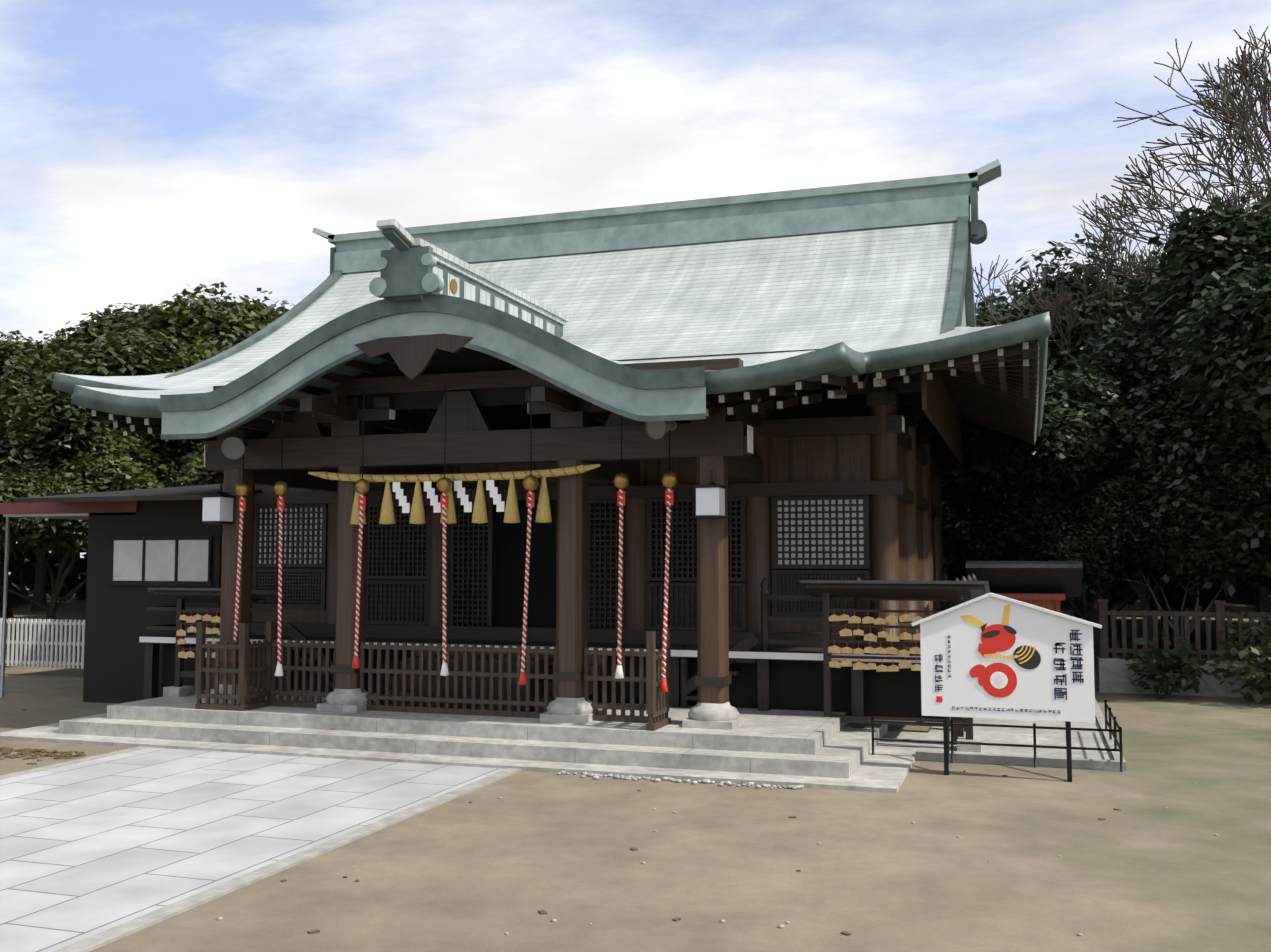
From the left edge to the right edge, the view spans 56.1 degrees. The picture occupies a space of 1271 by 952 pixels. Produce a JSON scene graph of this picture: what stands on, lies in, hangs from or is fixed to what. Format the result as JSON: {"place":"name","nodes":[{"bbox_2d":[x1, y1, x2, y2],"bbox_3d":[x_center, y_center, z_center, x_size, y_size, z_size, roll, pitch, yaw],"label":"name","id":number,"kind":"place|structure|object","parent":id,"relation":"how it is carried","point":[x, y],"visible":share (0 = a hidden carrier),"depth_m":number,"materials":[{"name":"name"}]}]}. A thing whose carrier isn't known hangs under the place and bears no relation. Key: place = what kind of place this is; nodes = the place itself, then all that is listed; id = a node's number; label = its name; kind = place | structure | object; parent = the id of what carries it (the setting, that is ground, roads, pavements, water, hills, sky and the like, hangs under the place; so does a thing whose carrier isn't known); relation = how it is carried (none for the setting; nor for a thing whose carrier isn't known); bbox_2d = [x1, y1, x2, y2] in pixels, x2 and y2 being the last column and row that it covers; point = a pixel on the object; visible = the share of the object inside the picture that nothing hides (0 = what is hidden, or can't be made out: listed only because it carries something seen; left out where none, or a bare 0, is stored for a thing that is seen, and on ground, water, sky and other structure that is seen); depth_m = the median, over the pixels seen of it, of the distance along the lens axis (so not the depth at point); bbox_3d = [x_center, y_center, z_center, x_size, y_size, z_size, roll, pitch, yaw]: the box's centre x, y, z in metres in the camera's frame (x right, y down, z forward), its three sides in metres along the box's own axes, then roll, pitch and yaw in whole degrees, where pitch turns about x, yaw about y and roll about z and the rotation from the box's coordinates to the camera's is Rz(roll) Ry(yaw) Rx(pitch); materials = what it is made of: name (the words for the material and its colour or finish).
{"place":"outdoors","nodes":[
{"label":"outdoors","id":0,"kind":"place"},
{"bbox_2d":[0,746,520,951],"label":"paved walkway","id":1,"kind":"structure","parent":0,"point":[98,851],"depth_m":9.87,"materials":[{"name":"stone"}]},
{"bbox_2d":[0,572,1270,951],"bbox_3d":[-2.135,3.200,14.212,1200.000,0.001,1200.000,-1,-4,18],"label":"dirt ground","id":2,"kind":"structure","parent":0,"point":[1140,870],"depth_m":8.71,"materials":[{"name":"beige soil"}]},
{"bbox_2d":[0,427,33,653],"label":"tree","id":3,"kind":"object","parent":2,"relation":"on","point":[5,449],"visible":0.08,"depth_m":27.63,"materials":[{"name":"green plant"}]},
{"bbox_2d":[0,334,36,380],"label":"tree","id":4,"kind":"object","parent":2,"relation":"on","point":[8,351],"depth_m":41.35,"materials":[{"name":"green plant"}]},
{"bbox_2d":[10,542,26,602],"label":"tree","id":5,"kind":"object","parent":2,"relation":"on","point":[22,587],"depth_m":59.47,"materials":[{"name":"brown plant"}]},
{"bbox_2d":[0,330,58,611],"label":"tree","id":6,"kind":"object","parent":2,"relation":"on","point":[40,589],"depth_m":50.05,"materials":[{"name":"green plant"}]},
{"bbox_2d":[0,618,84,668],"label":"fence","id":7,"kind":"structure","parent":2,"relation":"on","point":[47,643],"depth_m":22.45,"materials":[{"name":"paint"}]},
{"bbox_2d":[0,501,138,697],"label":"canopy shelter","id":8,"kind":"object","parent":2,"relation":"on","point":[68,510],"visible":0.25,"depth_m":18.90,"materials":[{"name":"red metal"}]},
{"bbox_2d":[10,303,161,366],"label":"tree","id":9,"kind":"object","parent":2,"relation":"on","point":[88,331],"depth_m":38.50,"materials":[{"name":"green plant"}]},
{"bbox_2d":[0,417,173,660],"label":"tree","id":10,"kind":"object","parent":2,"relation":"on","point":[80,472],"visible":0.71,"depth_m":23.98,"materials":[{"name":"green plant"}]},
{"bbox_2d":[0,326,244,471],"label":"tree","id":11,"kind":"object","parent":2,"relation":"on","point":[39,414],"visible":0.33,"depth_m":25.36,"materials":[{"name":"green plant"}]},
{"bbox_2d":[13,484,261,703],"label":"annex building","id":12,"kind":"structure","parent":2,"relation":"on","point":[163,538],"depth_m":18.20,"materials":[{"name":"black"}]},
{"bbox_2d":[63,420,223,487],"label":"tree","id":13,"kind":"object","parent":2,"relation":"on","point":[190,464],"visible":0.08,"depth_m":25.39,"materials":[{"name":"green plant"}]},
{"bbox_2d":[166,472,183,487],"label":"tree","id":14,"kind":"object","parent":2,"relation":"on","point":[175,484],"depth_m":26.25,"materials":[{"name":"green plant"}]},
{"bbox_2d":[104,282,294,353],"bbox_3d":[-9.553,-0.584,35.291,12.677,10.640,11.932,-1,-4,18],"label":"tree","id":15,"kind":"object","parent":2,"relation":"on","point":[199,317],"depth_m":32.48,"materials":[{"name":"green plant"}]},
{"bbox_2d":[0,689,1125,793],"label":"stone platform","id":16,"kind":"structure","parent":2,"relation":"on","point":[807,749],"depth_m":13.29,"materials":[{"name":"grey stone"}]},
{"bbox_2d":[148,588,263,696],"bbox_3d":[-5.779,2.231,16.007,1.400,1.462,0.610,-1,-4,18],"label":"ema rack","id":17,"kind":"object","parent":16,"relation":"on","point":[180,596],"visible":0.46,"depth_m":16.05,"materials":[{"name":"brown wood"}]},
{"bbox_2d":[195,621,670,730],"bbox_3d":[-2.528,2.301,14.079,5.955,1.065,0.665,-1,-4,18],"label":"porch fence","id":18,"kind":"object","parent":16,"relation":"on","point":[657,706],"visible":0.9,"depth_m":14.36,"materials":[{"name":"brown wood"}]},
{"bbox_2d":[52,159,1051,746],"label":"shrine hall","id":19,"kind":"structure","parent":16,"relation":"on","point":[702,429],"depth_m":15.43,"materials":[{"name":"brown wood"}]},
{"bbox_2d":[800,580,989,752],"bbox_3d":[3.006,2.160,13.751,2.100,1.912,0.610,-1,-4,18],"label":"ema rack","id":20,"kind":"object","parent":16,"relation":"on","point":[827,590],"visible":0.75,"depth_m":13.78,"materials":[{"name":"brown wood"}]},
{"bbox_2d":[871,700,1122,771],"bbox_3d":[4.230,2.953,13.979,2.578,0.460,2.532,-1,-4,18],"label":"iron fence","id":21,"kind":"object","parent":16,"relation":"on","point":[1111,731],"visible":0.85,"depth_m":12.84,"materials":[{"name":"black metal"}]},
{"bbox_2d":[0,709,1269,935],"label":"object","id":22,"kind":"object","parent":2,"relation":"on","point":[34,751],"visible":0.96,"depth_m":13.20,"materials":[{"name":"brown plant"}]},
{"bbox_2d":[8,542,1270,603],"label":"treeline foliage","id":23,"kind":"object","parent":2,"relation":"on","point":[76,575],"depth_m":61.73,"materials":[{"name":"green plant"}]},
{"bbox_2d":[557,771,803,789],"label":"gravel","id":24,"kind":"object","parent":2,"relation":"on","point":[636,778],"visible":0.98,"depth_m":11.79,"materials":[{"name":"grey gravel"}]},
{"bbox_2d":[943,555,952,613],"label":"tree","id":25,"kind":"object","parent":2,"relation":"on","point":[946,603],"depth_m":45.23,"materials":[{"name":"black plant"}]},
{"bbox_2d":[974,282,1032,560],"bbox_3d":[10.985,-0.398,35.761,11.442,10.342,11.682,-3,-5,32],"label":"tree","id":26,"kind":"object","parent":2,"relation":"on","point":[997,299],"depth_m":34.22,"materials":[{"name":"green plant"}]},
{"bbox_2d":[911,593,1101,781],"bbox_3d":[3.856,2.149,12.382,1.840,1.885,0.853,-1,-4,18],"label":"sign board","id":27,"kind":"object","parent":2,"relation":"on","point":[996,657],"visible":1,"depth_m":12.03,"materials":[{"name":"white paint"}]},
{"bbox_2d":[966,561,1082,614],"bbox_3d":[6.365,2.477,19.481,1.800,2.170,1.756,-1,-4,18],"label":"shrine","id":28,"kind":"object","parent":2,"relation":"on","point":[1049,585],"visible":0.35,"depth_m":19.01,"materials":[{"name":"tile"}]},
{"bbox_2d":[941,451,1131,568],"bbox_3d":[9.052,1.315,26.105,4.918,5.501,7.187,2,-4,-24],"label":"tree","id":29,"kind":"object","parent":2,"relation":"on","point":[955,547],"depth_m":27.31,"materials":[{"name":"green plant"}]},
{"bbox_2d":[942,506,1145,589],"bbox_3d":[8.992,1.018,29.478,7.434,6.581,7.282,4,-6,-44],"label":"tree","id":30,"kind":"object","parent":2,"relation":"on","point":[957,532],"depth_m":27.13,"materials":[{"name":"green plant"}]},
{"bbox_2d":[960,458,1169,620],"bbox_3d":[9.035,1.514,23.326,5.147,4.712,3.608,-1,-4,17],"label":"tree","id":31,"kind":"object","parent":2,"relation":"on","point":[1014,529],"visible":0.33,"depth_m":22.56,"materials":[{"name":"green plant"}]},
{"bbox_2d":[975,233,1159,648],"bbox_3d":[12.721,-0.604,29.549,7.576,9.896,10.808,-3,-5,37],"label":"tree","id":32,"kind":"object","parent":2,"relation":"on","point":[1091,321],"visible":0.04,"depth_m":27.20,"materials":[{"name":"green plant"}]},
{"bbox_2d":[1061,597,1073,609],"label":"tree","id":33,"kind":"object","parent":2,"relation":"on","point":[1066,604],"depth_m":51.24,"materials":[{"name":"brown plant"}]},
{"bbox_2d":[921,317,1270,657],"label":"tree","id":34,"kind":"object","parent":2,"relation":"on","point":[1092,414],"visible":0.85,"depth_m":21.69,"materials":[{"name":"green plant"}]},
{"bbox_2d":[1102,582,1114,637],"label":"tree","id":35,"kind":"object","parent":2,"relation":"on","point":[1109,629],"depth_m":33.27,"materials":[{"name":"brown plant"}]},
{"bbox_2d":[964,532,1258,656],"bbox_3d":[10.133,1.434,25.465,5.841,5.171,5.721,-1,-4,16],"label":"tree","id":36,"kind":"object","parent":2,"relation":"on","point":[1171,595],"visible":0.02,"depth_m":23.47,"materials":[{"name":"green plant"}]},
{"bbox_2d":[972,175,1270,654],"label":"bare tree","id":37,"kind":"object","parent":2,"relation":"on","point":[1067,299],"visible":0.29,"depth_m":26.23,"materials":[{"name":"brown plant"}]},
{"bbox_2d":[1108,262,1166,309],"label":"tree","id":38,"kind":"object","parent":2,"relation":"on","point":[1156,266],"depth_m":30.53,"materials":[{"name":"green plant"}]},
{"bbox_2d":[1019,464,1270,649],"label":"tree","id":39,"kind":"object","parent":2,"relation":"on","point":[1114,531],"visible":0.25,"depth_m":21.23,"materials":[{"name":"green plant"}]},
{"bbox_2d":[1124,291,1185,629],"bbox_3d":[16.536,-0.771,38.334,10.244,11.460,14.973,-2,-5,29],"label":"tree","id":40,"kind":"object","parent":2,"relation":"on","point":[1179,605],"depth_m":37.22,"materials":[{"name":"green plant"}]},
{"bbox_2d":[1124,631,1210,698],"bbox_3d":[8.515,3.010,19.041,1.307,1.064,1.254,-1,-4,18],"label":"bush","id":41,"kind":"object","parent":2,"relation":"on","point":[1166,667],"visible":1,"depth_m":18.95,"materials":[{"name":"green plant"}]},
{"bbox_2d":[1067,192,1270,657],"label":"tree","id":42,"kind":"object","parent":2,"relation":"on","point":[1211,283],"visible":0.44,"depth_m":21.66,"materials":[{"name":"green plant"}]},
{"bbox_2d":[1074,596,1270,697],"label":"fence","id":43,"kind":"object","parent":2,"relation":"on","point":[1114,673],"visible":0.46,"depth_m":19.59,"materials":[{"name":"brown wood"}]},
{"bbox_2d":[1083,25,1270,282],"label":"bare tree","id":44,"kind":"object","parent":2,"relation":"on","point":[1244,110],"visible":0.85,"depth_m":24.27,"materials":[{"name":"brown plant"}]},
{"bbox_2d":[1186,444,1270,523],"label":"tree","id":45,"kind":"object","parent":2,"relation":"on","point":[1248,475],"visible":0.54,"depth_m":19.80,"materials":[{"name":"green plant"}]},
{"bbox_2d":[1194,271,1270,450],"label":"tree","id":46,"kind":"object","parent":2,"relation":"on","point":[1202,410],"visible":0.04,"depth_m":20.04,"materials":[{"name":"green plant"}]},
{"bbox_2d":[1209,605,1270,702],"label":"bush","id":47,"kind":"object","parent":2,"relation":"on","point":[1251,666],"visible":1,"depth_m":18.27,"materials":[{"name":"green plant"}]},
{"bbox_2d":[1210,304,1270,419],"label":"tree","id":48,"kind":"object","parent":2,"relation":"on","point":[1222,361],"visible":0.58,"depth_m":19.20,"materials":[{"name":"green plant"}]},
{"bbox_2d":[1252,589,1270,610],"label":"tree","id":49,"kind":"object","parent":2,"relation":"on","point":[1255,603],"depth_m":50.87,"materials":[{"name":"brown plant"}]},
{"bbox_2d":[0,0,1270,557],"label":"sky","id":50,"kind":"structure","parent":0,"point":[150,150],"materials":[{"name":"blue"}]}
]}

